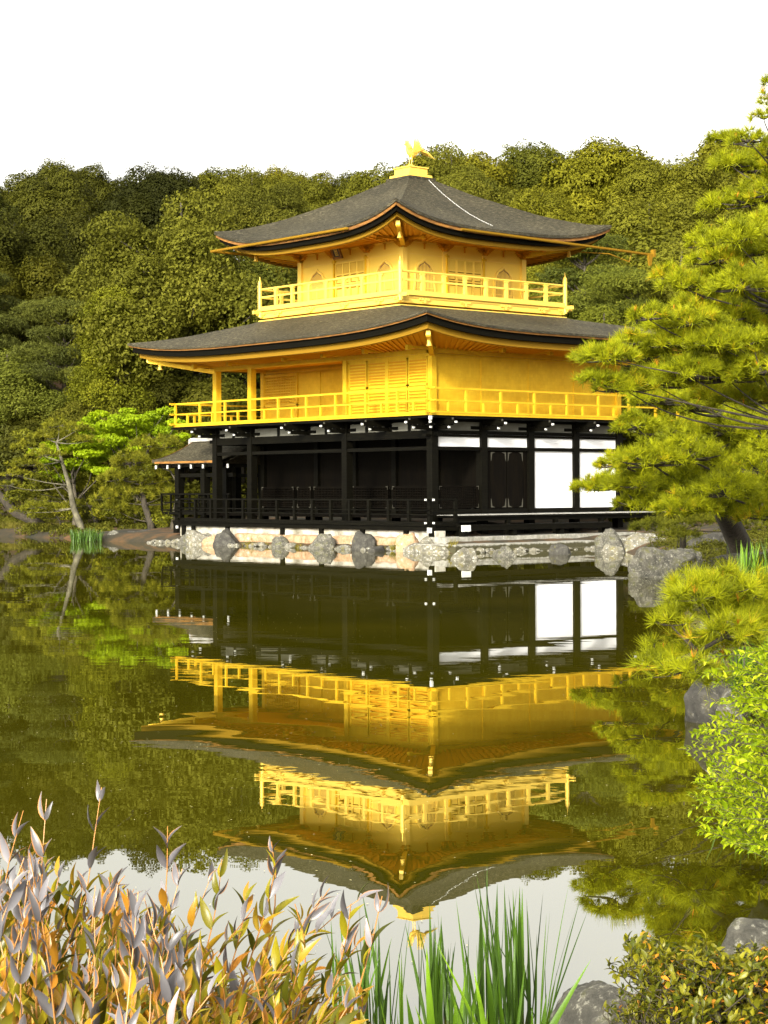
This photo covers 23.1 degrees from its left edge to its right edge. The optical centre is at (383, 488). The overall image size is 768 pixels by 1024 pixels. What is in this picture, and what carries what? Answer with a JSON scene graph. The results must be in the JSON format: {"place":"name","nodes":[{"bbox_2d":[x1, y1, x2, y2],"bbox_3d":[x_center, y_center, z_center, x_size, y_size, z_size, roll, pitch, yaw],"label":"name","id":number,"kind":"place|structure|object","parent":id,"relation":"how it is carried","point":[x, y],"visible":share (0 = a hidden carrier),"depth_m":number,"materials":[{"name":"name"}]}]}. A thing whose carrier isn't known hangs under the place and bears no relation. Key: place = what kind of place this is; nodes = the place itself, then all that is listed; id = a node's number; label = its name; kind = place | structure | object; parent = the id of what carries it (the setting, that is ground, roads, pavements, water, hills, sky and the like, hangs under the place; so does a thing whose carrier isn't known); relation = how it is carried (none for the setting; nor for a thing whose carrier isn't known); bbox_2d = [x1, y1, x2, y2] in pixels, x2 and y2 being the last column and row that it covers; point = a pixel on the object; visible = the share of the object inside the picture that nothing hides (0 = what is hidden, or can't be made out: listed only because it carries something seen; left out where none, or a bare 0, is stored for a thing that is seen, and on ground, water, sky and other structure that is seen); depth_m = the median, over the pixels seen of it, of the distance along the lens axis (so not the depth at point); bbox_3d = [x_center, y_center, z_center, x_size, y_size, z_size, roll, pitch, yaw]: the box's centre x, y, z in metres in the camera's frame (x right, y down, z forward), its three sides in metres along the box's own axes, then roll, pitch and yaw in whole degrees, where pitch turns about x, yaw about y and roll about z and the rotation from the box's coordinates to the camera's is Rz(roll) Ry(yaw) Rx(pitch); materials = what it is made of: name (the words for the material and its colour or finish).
{"place":"outdoors","nodes":[
{"label":"outdoors","id":0,"kind":"place"},
{"bbox_2d":[0,536,767,1023],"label":"pond water","id":1,"kind":"structure","parent":0,"point":[568,768],"depth_m":14.01,"materials":[{"name":"liquid"}]},
{"bbox_2d":[68,527,104,541],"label":"iris clump","id":2,"kind":"object","parent":1,"relation":"on","point":[82,536],"visible":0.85,"depth_m":70.05,"materials":[{"name":"green plant"}]},
{"bbox_2d":[323,898,409,1023],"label":"iris clump","id":3,"kind":"object","parent":1,"relation":"on","point":[378,993],"visible":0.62,"depth_m":6.65,"materials":[{"name":"green plant"}]},
{"bbox_2d":[405,905,455,1023],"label":"iris clump","id":4,"kind":"object","parent":1,"relation":"on","point":[435,965],"visible":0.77,"depth_m":6.83,"materials":[{"name":"green plant"}]},
{"bbox_2d":[450,548,477,559],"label":"boulder","id":5,"kind":"object","parent":1,"relation":"in","point":[464,553],"visible":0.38,"depth_m":50.72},
{"bbox_2d":[447,862,545,1023],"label":"iris clump","id":6,"kind":"object","parent":1,"relation":"on","point":[517,980],"visible":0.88,"depth_m":6.69,"materials":[{"name":"green plant"}]},
{"bbox_2d":[492,545,516,556],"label":"boulder","id":7,"kind":"object","parent":1,"relation":"in","point":[505,551],"visible":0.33,"depth_m":52.43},
{"bbox_2d":[489,890,587,1023],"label":"grass clump","id":8,"kind":"object","parent":1,"relation":"on","point":[542,988],"visible":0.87,"depth_m":6.76,"materials":[{"name":"green plant"}]},
{"bbox_2d":[549,543,570,553],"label":"boulder","id":9,"kind":"object","parent":1,"relation":"in","point":[559,548],"visible":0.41,"depth_m":54.36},
{"bbox_2d":[684,673,733,723],"bbox_3d":[2.693,1.818,15.500,0.400,0.720,0.400,0,0,38],"label":"boulder","id":10,"kind":"object","parent":1,"relation":"in","point":[697,710],"visible":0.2,"depth_m":15.37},
{"bbox_2d":[721,917,767,954],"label":"boulder","id":11,"kind":"object","parent":1,"relation":"in","point":[742,931],"visible":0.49,"depth_m":7.14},
{"bbox_2d":[0,358,767,757],"bbox_3d":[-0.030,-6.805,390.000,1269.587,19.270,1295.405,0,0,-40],"label":"ground","id":12,"kind":"structure","parent":0,"point":[128,534],"depth_m":68.77,"materials":[{"name":"soil"}]},
{"bbox_2d":[0,193,26,231],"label":"feathery tree","id":13,"kind":"object","parent":12,"relation":"on","point":[4,205],"visible":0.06,"depth_m":114.39,"materials":[{"name":"green plant"}]},
{"bbox_2d":[0,272,43,384],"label":"pine tree","id":14,"kind":"object","parent":12,"relation":"on","point":[13,323],"visible":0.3,"depth_m":93.62,"materials":[{"name":"green plant"}]},
{"bbox_2d":[0,423,44,523],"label":"leaning trunk","id":15,"kind":"object","parent":12,"relation":"on","point":[19,516],"visible":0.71,"depth_m":78.82,"materials":[{"name":"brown plant"}]},
{"bbox_2d":[0,346,81,495],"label":"feathery tree","id":16,"kind":"object","parent":12,"relation":"on","point":[30,394],"visible":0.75,"depth_m":85.73,"materials":[{"name":"green plant"}]},
{"bbox_2d":[0,409,83,501],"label":"broadleaf tree","id":17,"kind":"object","parent":12,"relation":"on","point":[28,424],"visible":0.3,"depth_m":84.93,"materials":[{"name":"green plant"}]},
{"bbox_2d":[2,296,91,500],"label":"pine tree","id":18,"kind":"object","parent":12,"relation":"on","point":[62,309],"visible":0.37,"depth_m":86.93,"materials":[{"name":"green plant"}]},
{"bbox_2d":[0,252,94,379],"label":"broadleaf tree","id":19,"kind":"object","parent":12,"relation":"on","point":[31,287],"visible":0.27,"depth_m":98.96,"materials":[{"name":"green plant"}]},
{"bbox_2d":[0,205,96,288],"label":"broadleaf tree","id":20,"kind":"object","parent":12,"relation":"on","point":[29,245],"visible":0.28,"depth_m":103.09,"materials":[{"name":"green plant"}]},
{"bbox_2d":[1,165,102,241],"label":"broadleaf tree","id":21,"kind":"object","parent":12,"relation":"on","point":[38,198],"visible":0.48,"depth_m":127.45,"materials":[{"name":"green plant"}]},
{"bbox_2d":[0,413,103,529],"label":"lichened tree","id":22,"kind":"object","parent":12,"relation":"on","point":[59,437],"visible":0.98,"depth_m":75.40,"materials":[{"name":"green plant"}]},
{"bbox_2d":[24,500,85,524],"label":"clipped shrub","id":23,"kind":"object","parent":12,"relation":"on","point":[41,515],"visible":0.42,"depth_m":78.07,"materials":[{"name":"green plant"}]},
{"bbox_2d":[10,166,102,207],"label":"broadleaf tree","id":24,"kind":"object","parent":12,"relation":"on","point":[90,190],"visible":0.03,"depth_m":137.79,"materials":[{"name":"green plant"}]},
{"bbox_2d":[3,427,118,522],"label":"weeping tree","id":25,"kind":"object","parent":12,"relation":"on","point":[82,478],"visible":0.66,"depth_m":78.04,"materials":[{"name":"green plant"}]},
{"bbox_2d":[16,495,107,522],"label":"bush pine","id":26,"kind":"object","parent":12,"relation":"on","point":[87,516],"visible":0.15,"depth_m":78.73,"materials":[{"name":"green plant"}]},
{"bbox_2d":[8,157,116,201],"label":"broadleaf tree","id":27,"kind":"object","parent":12,"relation":"on","point":[100,182],"visible":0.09,"depth_m":147.16,"materials":[{"name":"green plant"}]},
{"bbox_2d":[26,440,116,526],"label":"tree","id":28,"kind":"object","parent":12,"relation":"on","point":[91,456],"visible":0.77,"depth_m":76.39,"materials":[{"name":"green plant"}]},
{"bbox_2d":[39,202,146,286],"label":"broadleaf tree","id":29,"kind":"object","parent":12,"relation":"on","point":[76,223],"visible":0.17,"depth_m":114.31,"materials":[{"name":"green plant"}]},
{"bbox_2d":[0,513,186,537],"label":"bank grass","id":30,"kind":"structure","parent":12,"relation":"on","point":[108,524],"depth_m":76.99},
{"bbox_2d":[29,389,168,483],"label":"broadleaf tree","id":31,"kind":"object","parent":12,"relation":"on","point":[67,408],"visible":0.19,"depth_m":84.25,"materials":[{"name":"green plant"}]},
{"bbox_2d":[47,283,171,499],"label":"feathery tree","id":32,"kind":"object","parent":12,"relation":"on","point":[91,386],"visible":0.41,"depth_m":84.99,"materials":[{"name":"green plant"}]},
{"bbox_2d":[89,507,140,526],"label":"clipped shrub","id":33,"kind":"object","parent":12,"relation":"on","point":[107,513],"visible":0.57,"depth_m":76.15,"materials":[{"name":"green plant"}]},
{"bbox_2d":[72,406,191,523],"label":"maple tree","id":34,"kind":"object","parent":12,"relation":"on","point":[115,432],"visible":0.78,"depth_m":76.68,"materials":[{"name":"green plant"}]},
{"bbox_2d":[87,432,194,528],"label":"bank pine","id":35,"kind":"object","parent":12,"relation":"on","point":[121,474],"visible":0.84,"depth_m":73.33,"materials":[{"name":"green plant"}]},
{"bbox_2d":[93,160,202,230],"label":"broadleaf tree","id":36,"kind":"object","parent":12,"relation":"on","point":[142,199],"visible":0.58,"depth_m":126.95,"materials":[{"name":"green plant"}]},
{"bbox_2d":[101,170,215,224],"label":"broadleaf tree","id":37,"kind":"object","parent":12,"relation":"on","point":[117,180],"depth_m":147.97,"materials":[{"name":"green plant"}]},
{"bbox_2d":[150,508,174,527],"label":"clipped shrub","id":38,"kind":"object","parent":12,"relation":"on","point":[165,517],"visible":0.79,"depth_m":71.37,"materials":[{"name":"green plant"}]},
{"bbox_2d":[138,464,186,529],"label":"slanting tree","id":39,"kind":"object","parent":12,"relation":"on","point":[142,473],"visible":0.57,"depth_m":72.11,"materials":[{"name":"green plant"}]},
{"bbox_2d":[43,185,297,483],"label":"tree","id":40,"kind":"object","parent":12,"relation":"on","point":[173,270],"visible":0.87,"depth_m":87.00,"materials":[{"name":"green plant"}]},
{"bbox_2d":[126,366,260,483],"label":"broadleaf tree","id":41,"kind":"object","parent":12,"relation":"on","point":[177,387],"visible":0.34,"depth_m":85.81,"materials":[{"name":"green plant"}]},
{"bbox_2d":[0,780,393,1023],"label":"silver leaved shrub","id":42,"kind":"object","parent":12,"relation":"on","point":[40,983],"visible":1,"depth_m":3.39,"materials":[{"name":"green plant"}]},
{"bbox_2d":[185,529,211,544],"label":"boulder","id":43,"kind":"object","parent":12,"relation":"on","point":[193,537],"visible":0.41,"depth_m":65.32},
{"bbox_2d":[147,245,297,492],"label":"feathery tree","id":44,"kind":"object","parent":12,"relation":"on","point":[268,275],"visible":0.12,"depth_m":89.45,"materials":[{"name":"green plant"}]},
{"bbox_2d":[213,528,238,545],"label":"boulder","id":45,"kind":"object","parent":12,"relation":"on","point":[225,537],"visible":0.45,"depth_m":64.16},
{"bbox_2d":[189,166,264,222],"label":"broadleaf tree","id":46,"kind":"object","parent":12,"relation":"on","point":[210,178],"visible":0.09,"depth_m":152.09,"materials":[{"name":"green plant"}]},
{"bbox_2d":[200,164,313,264],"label":"tree","id":47,"kind":"object","parent":12,"relation":"on","point":[254,204],"visible":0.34,"depth_m":126.78,"materials":[{"name":"green plant"}]},
{"bbox_2d":[235,533,285,541],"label":"stone block","id":48,"kind":"structure","parent":12,"relation":"on","point":[245,537],"depth_m":63.90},
{"bbox_2d":[271,535,288,547],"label":"boulder","id":49,"kind":"object","parent":12,"relation":"on","point":[281,541],"visible":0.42,"depth_m":61.83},
{"bbox_2d":[259,172,335,210],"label":"broadleaf tree","id":50,"kind":"object","parent":12,"relation":"on","point":[314,197],"visible":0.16,"depth_m":141.12,"materials":[{"name":"green plant"}]},
{"bbox_2d":[259,164,339,196],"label":"broadleaf tree","id":51,"kind":"object","parent":12,"relation":"on","point":[277,173],"visible":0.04,"depth_m":148.90,"materials":[{"name":"green plant"}]},
{"bbox_2d":[286,534,316,542],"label":"stone block","id":52,"kind":"structure","parent":12,"relation":"on","point":[303,538],"depth_m":61.95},
{"bbox_2d":[180,526,444,540],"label":"plinth wall","id":53,"kind":"structure","parent":12,"relation":"on","point":[215,530],"depth_m":62.31,"materials":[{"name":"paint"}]},
{"bbox_2d":[308,533,335,548],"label":"boulder","id":54,"kind":"object","parent":12,"relation":"on","point":[323,541],"visible":0.34,"depth_m":60.18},
{"bbox_2d":[351,531,375,549],"bbox_3d":[-0.694,2.183,58.829,0.896,1.703,0.544,0,0,18],"label":"boulder","id":55,"kind":"object","parent":12,"relation":"on","point":[360,539],"visible":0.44,"depth_m":58.70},
{"bbox_2d":[328,161,407,204],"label":"broadleaf tree","id":56,"kind":"object","parent":12,"relation":"on","point":[365,180],"visible":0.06,"depth_m":134.51,"materials":[{"name":"green plant"}]},
{"bbox_2d":[146,539,594,552],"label":"shore pebbles","id":57,"kind":"object","parent":12,"relation":"on","point":[348,547],"visible":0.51,"depth_m":59.39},
{"bbox_2d":[0,463,767,522],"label":"undergrowth","id":58,"kind":"object","parent":12,"relation":"on","point":[194,487],"visible":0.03,"depth_m":85.19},
{"bbox_2d":[374,536,396,544],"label":"stone block","id":59,"kind":"structure","parent":12,"relation":"on","point":[383,540],"depth_m":58.66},
{"bbox_2d":[127,165,684,536],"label":"golden pavilion","id":60,"kind":"structure","parent":12,"relation":"on","point":[482,410],"depth_m":62.80,"materials":[{"name":"gold wood"}]},
{"bbox_2d":[404,137,433,164],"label":"phoenix statue","id":61,"kind":"object","parent":60,"relation":"on","point":[414,151],"visible":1,"depth_m":66.10,"materials":[{"name":"gold metal"}]},
{"bbox_2d":[490,451,506,507],"bbox_3d":[3.680,-0.277,60.760,0.720,1.820,0.054,0,0,-40],"label":"plank door","id":62,"kind":"structure","parent":60,"relation":"in","point":[498,491],"depth_m":60.74,"materials":[{"name":"brown wood"}]},
{"bbox_2d":[506,452,522,507],"bbox_3d":[4.260,-0.279,61.251,0.720,1.820,0.054,0,0,-40],"label":"plank door","id":63,"kind":"structure","parent":60,"relation":"in","point":[514,460],"depth_m":61.20,"materials":[{"name":"brown wood"}]},
{"bbox_2d":[396,532,418,551],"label":"boulder","id":64,"kind":"object","parent":12,"relation":"on","point":[403,541],"visible":0.34,"depth_m":57.02,"materials":[{"name":"beige stone"}]},
{"bbox_2d":[413,545,464,552],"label":"boulder","id":65,"kind":"object","parent":12,"relation":"on","point":[429,549],"visible":0.31,"depth_m":55.84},
{"bbox_2d":[380,146,522,205],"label":"broadleaf tree","id":66,"kind":"object","parent":12,"relation":"on","point":[487,167],"visible":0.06,"depth_m":147.22,"materials":[{"name":"green plant"}]},
{"bbox_2d":[435,173,475,195],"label":"feathery tree","id":67,"kind":"object","parent":12,"relation":"on","point":[447,182],"visible":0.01,"depth_m":124.57,"materials":[{"name":"green plant"}]},
{"bbox_2d":[420,141,517,207],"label":"feathery tree","id":68,"kind":"object","parent":12,"relation":"on","point":[477,183],"visible":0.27,"depth_m":140.71,"materials":[{"name":"green plant"}]},
{"bbox_2d":[380,939,590,1023],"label":"iris clump","id":69,"kind":"object","parent":12,"relation":"on","point":[457,1019],"visible":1,"depth_m":5.23,"materials":[{"name":"green plant"}]},
{"bbox_2d":[417,540,594,552],"bbox_3d":[3.895,2.035,58.126,6.134,0.755,1.700,0,0,-40],"label":"stone landing","id":70,"kind":"object","parent":12,"relation":"on","point":[454,548],"visible":0.29,"depth_m":57.29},
{"bbox_2d":[430,532,636,543],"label":"stone kerb","id":71,"kind":"structure","parent":12,"relation":"on","point":[440,540],"depth_m":58.73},
{"bbox_2d":[489,138,595,221],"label":"broadleaf tree","id":72,"kind":"object","parent":12,"relation":"on","point":[527,163],"visible":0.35,"depth_m":148.48,"materials":[{"name":"green plant"}]},
{"bbox_2d":[509,182,594,224],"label":"broadleaf tree","id":73,"kind":"object","parent":12,"relation":"on","point":[548,205],"visible":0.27,"depth_m":135.93,"materials":[{"name":"green plant"}]},
{"bbox_2d":[526,259,578,298],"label":"feathery tree","id":74,"kind":"object","parent":12,"relation":"on","point":[531,272],"visible":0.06,"depth_m":112.75,"materials":[{"name":"green plant"}]},
{"bbox_2d":[529,286,590,511],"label":"feathery tree","id":75,"kind":"object","parent":12,"relation":"on","point":[554,298],"visible":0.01,"depth_m":81.10,"materials":[{"name":"green plant"}]},
{"bbox_2d":[532,234,636,511],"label":"pine tree","id":76,"kind":"object","parent":12,"relation":"on","point":[580,302],"visible":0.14,"depth_m":83.19,"materials":[{"name":"green plant"}]},
{"bbox_2d":[550,980,640,1023],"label":"boulder","id":77,"kind":"object","parent":12,"relation":"on","point":[585,1004],"visible":0.55,"depth_m":6.29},
{"bbox_2d":[539,135,665,224],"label":"broadleaf tree","id":78,"kind":"object","parent":12,"relation":"on","point":[590,173],"visible":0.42,"depth_m":146.84,"materials":[{"name":"green plant"}]},
{"bbox_2d":[594,528,624,551],"bbox_3d":[6.724,2.150,56.000,1.066,1.946,0.600,0,0,12],"label":"boulder","id":79,"kind":"object","parent":12,"relation":"on","point":[609,536],"visible":0.3,"depth_m":55.82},
{"bbox_2d":[602,544,623,552],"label":"boulder","id":80,"kind":"object","parent":12,"relation":"on","point":[607,548],"visible":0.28,"depth_m":54.96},
{"bbox_2d":[578,267,670,490],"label":"pine tree","id":81,"kind":"object","parent":12,"relation":"on","point":[635,282],"visible":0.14,"depth_m":79.30,"materials":[{"name":"green plant"}]},
{"bbox_2d":[577,304,671,511],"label":"feathery tree","id":82,"kind":"object","parent":12,"relation":"on","point":[604,312],"visible":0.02,"depth_m":77.91,"materials":[{"name":"green plant"}]},
{"bbox_2d":[602,982,663,1023],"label":"azalea shrub","id":83,"kind":"object","parent":12,"relation":"on","point":[639,1016],"visible":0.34,"depth_m":5.69,"materials":[{"name":"green plant"}]},
{"bbox_2d":[621,532,659,551],"bbox_3d":[7.611,2.146,56.200,1.448,1.659,0.816,0,0,3],"label":"boulder","id":84,"kind":"object","parent":12,"relation":"on","point":[633,541],"visible":0.25,"depth_m":56.02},
{"bbox_2d":[591,191,718,261],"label":"broadleaf tree","id":85,"kind":"object","parent":12,"relation":"on","point":[624,217],"visible":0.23,"depth_m":125.26,"materials":[{"name":"green plant"}]},
{"bbox_2d":[621,383,702,467],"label":"broadleaf tree","id":86,"kind":"object","parent":12,"relation":"on","point":[631,438],"visible":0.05,"depth_m":73.38,"materials":[{"name":"green plant"}]},
{"bbox_2d":[628,547,701,577],"bbox_3d":[6.143,1.952,40.545,1.761,1.400,1.054,0,0,-26],"label":"boulder","id":87,"kind":"object","parent":12,"relation":"on","point":[652,562],"visible":0.37,"depth_m":40.19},
{"bbox_2d":[565,72,767,429],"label":"pine tree","id":88,"kind":"object","parent":12,"relation":"on","point":[677,324],"visible":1,"depth_m":25.91,"materials":[{"name":"green plant"}]},
{"bbox_2d":[568,388,767,553],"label":"shore pine","id":89,"kind":"object","parent":12,"relation":"on","point":[725,488],"visible":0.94,"depth_m":33.24,"materials":[{"name":"green plant"}]},
{"bbox_2d":[591,240,748,468],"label":"feathery tree","id":90,"kind":"object","parent":12,"relation":"on","point":[664,296],"visible":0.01,"depth_m":83.63,"materials":[{"name":"green plant"}]},
{"bbox_2d":[614,153,756,224],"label":"broadleaf tree","id":91,"kind":"object","parent":12,"relation":"on","point":[690,178],"visible":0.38,"depth_m":138.49,"materials":[{"name":"green plant"}]},
{"bbox_2d":[606,928,767,1023],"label":"azalea shrub","id":92,"kind":"object","parent":12,"relation":"on","point":[700,981],"visible":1,"depth_m":4.94,"materials":[{"name":"green plant"}]},
{"bbox_2d":[606,205,767,470],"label":"broadleaf tree","id":93,"kind":"object","parent":12,"relation":"on","point":[638,261],"visible":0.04,"depth_m":89.94,"materials":[{"name":"green plant"}]},
{"bbox_2d":[619,554,767,694],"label":"pine","id":94,"kind":"object","parent":12,"relation":"on","point":[706,589],"visible":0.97,"depth_m":12.40,"materials":[{"name":"green plant"}]},
{"bbox_2d":[627,511,767,548],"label":"creeping pine","id":95,"kind":"object","parent":12,"relation":"on","point":[682,530],"visible":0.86,"depth_m":45.21,"materials":[{"name":"green plant"}]},
{"bbox_2d":[686,532,725,547],"bbox_3d":[8.463,2.142,50.000,1.464,2.019,0.825,0,0,2],"label":"boulder","id":96,"kind":"object","parent":12,"relation":"on","point":[716,535],"visible":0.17,"depth_m":49.82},
{"bbox_2d":[645,528,767,781],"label":"ground cover","id":97,"kind":"object","parent":12,"relation":"on","point":[706,547],"visible":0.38,"depth_m":46.38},
{"bbox_2d":[646,383,767,503],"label":"broadleaf tree","id":98,"kind":"object","parent":12,"relation":"on","point":[754,412],"visible":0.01,"depth_m":70.30,"materials":[{"name":"green plant"}]},
{"bbox_2d":[677,129,767,188],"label":"broadleaf tree","id":99,"kind":"object","parent":12,"relation":"on","point":[706,149],"visible":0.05,"depth_m":149.68,"materials":[{"name":"green plant"}]},
{"bbox_2d":[678,627,767,863],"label":"fresh green shrub","id":100,"kind":"object","parent":12,"relation":"on","point":[747,760],"visible":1,"depth_m":7.93,"materials":[{"name":"green plant"}]},
{"bbox_2d":[688,551,761,571],"bbox_3d":[7.267,1.897,39.200,2.000,1.200,1.200,0,0,0],"label":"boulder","id":101,"kind":"object","parent":12,"relation":"on","point":[726,556],"visible":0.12,"depth_m":38.72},
{"bbox_2d":[715,686,751,736],"bbox_3d":[2.702,1.768,14.600,0.260,0.480,0.240,0,0,-40],"label":"boulder","id":102,"kind":"object","parent":12,"relation":"on","point":[726,693],"visible":0.3,"depth_m":14.51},
{"bbox_2d":[716,636,767,695],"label":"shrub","id":103,"kind":"object","parent":12,"relation":"on","point":[741,662],"visible":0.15,"depth_m":14.34,"materials":[{"name":"green plant"}]},
{"bbox_2d":[726,538,767,582],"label":"iris clump","id":104,"kind":"object","parent":12,"relation":"on","point":[747,563],"visible":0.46,"depth_m":29.57,"materials":[{"name":"green plant"}]},
{"bbox_2d":[0,0,767,259],"label":"sky","id":105,"kind":"structure","parent":0,"point":[312,87],"materials":[{"name":"white"}]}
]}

